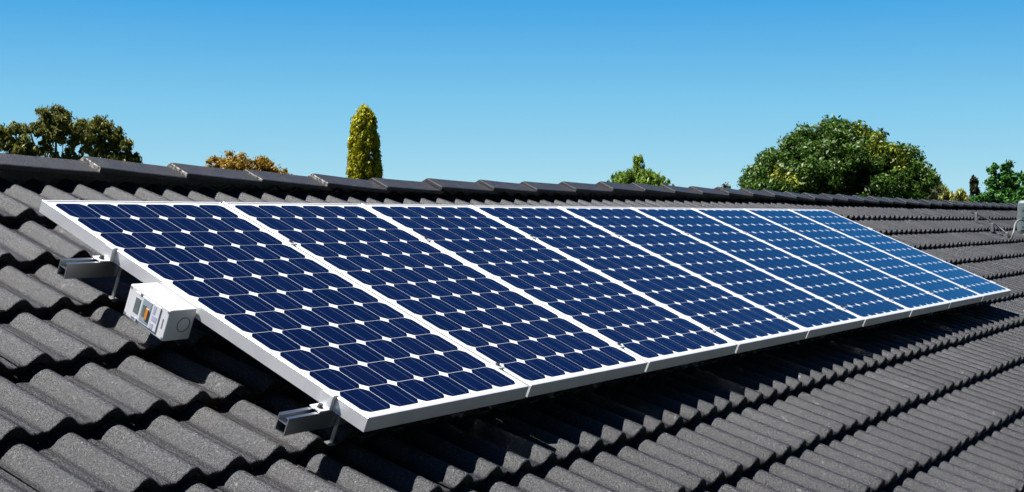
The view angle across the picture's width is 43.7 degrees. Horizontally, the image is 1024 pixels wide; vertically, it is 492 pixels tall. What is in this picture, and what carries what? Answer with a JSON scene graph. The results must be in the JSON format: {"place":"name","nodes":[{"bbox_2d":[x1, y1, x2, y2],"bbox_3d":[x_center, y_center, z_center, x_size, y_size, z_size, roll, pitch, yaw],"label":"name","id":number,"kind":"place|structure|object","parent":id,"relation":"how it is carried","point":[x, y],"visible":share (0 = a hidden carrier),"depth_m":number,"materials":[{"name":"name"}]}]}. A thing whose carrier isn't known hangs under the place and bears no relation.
{"place":"outdoors","nodes":[
{"label":"outdoors","id":0,"kind":"place"},
{"bbox_2d":[0,121,43,156],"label":"gum tree","id":1,"kind":"object","parent":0,"point":[11,144],"visible":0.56,"depth_m":50.96,"materials":[{"name":"green plant"}]},
{"bbox_2d":[19,102,96,159],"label":"gum tree","id":2,"kind":"object","parent":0,"point":[59,128],"visible":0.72,"depth_m":51.54,"materials":[{"name":"green plant"}]},
{"bbox_2d":[83,114,142,162],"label":"gum tree","id":3,"kind":"object","parent":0,"point":[117,143],"visible":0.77,"depth_m":54.11,"materials":[{"name":"green plant"}]},
{"bbox_2d":[204,149,260,170],"bbox_3d":[-7.827,0.421,35.178,1.947,6.198,1.447,0,1,0],"label":"bushy tree","id":4,"kind":"object","parent":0,"point":[230,161],"visible":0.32,"depth_m":34.97,"materials":[{"name":"yellow plant"}]},
{"bbox_2d":[250,155,292,174],"bbox_3d":[-6.992,0.424,36.299,1.610,6.139,1.128,0,1,0],"label":"bushy tree","id":5,"kind":"object","parent":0,"point":[266,164],"visible":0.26,"depth_m":36.08,"materials":[{"name":"yellow plant"}]},
{"bbox_2d":[346,103,383,179],"bbox_3d":[-4.612,-0.516,39.689,1.298,7.861,1.414,0,1,0],"label":"cypress tree","id":6,"kind":"object","parent":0,"point":[363,143],"visible":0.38,"depth_m":39.36,"materials":[{"name":"green plant"}]},
{"bbox_2d":[0,153,1023,491],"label":"roof","id":7,"kind":"structure","parent":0,"point":[100,391],"depth_m":4.69,"materials":[{"name":"tile"}]},
{"bbox_2d":[39,200,528,431],"bbox_3d":[-0.779,0.172,4.273,1.580,0.044,0.804,28,16,31],"label":"solar panel","id":8,"kind":"object","parent":7,"relation":"on","point":[312,327],"visible":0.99,"depth_m":4.16,"materials":[{"name":"blue glass"}]},
{"bbox_2d":[124,283,196,340],"bbox_3d":[-1.085,0.202,3.923,0.199,0.104,0.110,28,16,31],"label":"isolator box","id":9,"kind":"object","parent":8,"relation":"attached to","point":[160,312],"visible":1,"depth_m":3.88,"materials":[{"name":"white plastic"}]},
{"bbox_2d":[223,202,646,396],"bbox_3d":[-0.316,0.156,4.949,1.580,0.044,0.804,28,16,31],"label":"solar panel","id":10,"kind":"object","parent":7,"relation":"on","point":[536,347],"visible":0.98,"depth_m":4.86,"materials":[{"name":"blue glass"}]},
{"bbox_2d":[57,227,872,299],"bbox_3d":[0.737,0.010,7.145,0.060,0.186,7.606,28,16,31],"label":"mounting rail","id":11,"kind":"object","parent":7,"relation":"attached to","point":[103,265],"visible":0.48,"depth_m":4.11,"materials":[{"name":"silver metal"}]},
{"bbox_2d":[361,204,736,371],"bbox_3d":[0.147,0.140,5.626,1.580,0.045,0.804,28,16,31],"label":"solar panel","id":12,"kind":"object","parent":7,"relation":"on","point":[654,335],"visible":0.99,"depth_m":5.55,"materials":[{"name":"blue glass"}]},
{"bbox_2d":[274,281,994,445],"bbox_3d":[1.525,0.415,6.615,0.060,0.165,7.606,28,16,31],"label":"mounting rail","id":13,"kind":"object","parent":7,"relation":"on","point":[320,414],"visible":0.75,"depth_m":3.58,"materials":[{"name":"silver metal"}]},
{"bbox_2d":[470,205,807,352],"bbox_3d":[0.612,0.125,6.301,1.580,0.044,0.804,28,16,31],"label":"solar panel","id":14,"kind":"object","parent":7,"relation":"on","point":[744,325],"visible":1,"depth_m":6.23,"materials":[{"name":"blue glass"}]},
{"bbox_2d":[558,206,864,338],"bbox_3d":[1.075,0.109,6.978,1.580,0.044,0.804,28,16,31],"label":"solar panel","id":15,"kind":"object","parent":7,"relation":"on","point":[814,315],"visible":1,"depth_m":6.91,"materials":[{"name":"blue glass"}]},
{"bbox_2d":[631,207,911,326],"bbox_3d":[1.539,0.093,7.654,1.580,0.044,0.804,28,16,31],"label":"solar panel","id":16,"kind":"object","parent":7,"relation":"on","point":[870,307],"visible":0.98,"depth_m":7.59,"materials":[{"name":"blue glass"}]},
{"bbox_2d":[692,208,949,316],"bbox_3d":[2.004,0.078,8.329,1.580,0.044,0.804,28,16,31],"label":"solar panel","id":17,"kind":"object","parent":7,"relation":"on","point":[916,300],"visible":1,"depth_m":8.27,"materials":[{"name":"blue glass"}]},
{"bbox_2d":[743,208,982,308],"bbox_3d":[2.466,0.061,9.007,1.580,0.044,0.804,28,16,31],"label":"solar panel","id":18,"kind":"object","parent":7,"relation":"on","point":[954,294],"visible":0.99,"depth_m":8.96,"materials":[{"name":"blue glass"}]},
{"bbox_2d":[788,209,1011,301],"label":"solar panel","id":19,"kind":"object","parent":7,"relation":"on","point":[986,289],"visible":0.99,"depth_m":9.64,"materials":[{"name":"blue glass"}]},
{"bbox_2d":[971,212,1010,237],"bbox_3d":[5.497,-0.230,14.614,0.075,0.334,0.793,0,1,-11],"label":"conduit pipe","id":20,"kind":"object","parent":7,"relation":"on","point":[993,223],"visible":0.93,"depth_m":14.56,"materials":[{"name":"grey metal"}]},
{"bbox_2d":[1010,219,1023,239],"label":"cable","id":21,"kind":"object","parent":7,"relation":"on","point":[1016,222],"visible":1,"depth_m":14.28,"materials":[{"name":"grey plastic"}]},
{"bbox_2d":[0,0,1023,195],"label":"sky","id":22,"kind":"structure","parent":0,"point":[511,91],"materials":[{"name":"blue"}]},
{"bbox_2d":[607,154,674,185],"bbox_3d":[2.969,0.736,29.971,1.716,5.813,1.764,0,1,0],"label":"weeping tree","id":23,"kind":"object","parent":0,"point":[637,174],"visible":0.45,"depth_m":29.53,"materials":[{"name":"green plant"}]},
{"bbox_2d":[721,182,730,188],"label":"shrub","id":24,"kind":"object","parent":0,"point":[725,186],"visible":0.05,"depth_m":41.32,"materials":[{"name":"green plant"}]},
{"bbox_2d":[737,114,946,199],"bbox_3d":[10.362,-0.434,40.853,6.900,7.642,6.432,0,1,0],"label":"broad tree","id":25,"kind":"object","parent":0,"point":[837,156],"visible":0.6,"depth_m":39.04,"materials":[{"name":"green plant"}]},
{"bbox_2d":[925,184,970,201],"bbox_3d":[12.303,0.863,36.061,1.291,5.274,1.212,0,1,0],"label":"frond tree","id":26,"kind":"object","parent":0,"point":[940,194],"visible":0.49,"depth_m":35.80,"materials":[{"name":"yellow plant"}]},
{"bbox_2d":[969,174,980,200],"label":"conifer tree","id":27,"kind":"object","parent":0,"point":[974,190],"visible":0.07,"depth_m":46.89,"materials":[{"name":"green plant"}]},
{"bbox_2d":[970,159,1020,203],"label":"leafy tree","id":28,"kind":"object","parent":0,"point":[1002,187],"visible":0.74,"depth_m":40.89,"materials":[{"name":"green plant"}]},
{"bbox_2d":[1011,170,1023,202],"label":"leafy tree","id":29,"kind":"object","parent":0,"point":[1019,193],"visible":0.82,"depth_m":39.67,"materials":[{"name":"green plant"}]},
{"bbox_2d":[1017,200,1023,233],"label":"rooftop cooler","id":30,"kind":"object","parent":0,"point":[1020,215],"visible":0.87,"depth_m":15.36,"materials":[{"name":"grey plastic"}]}
]}

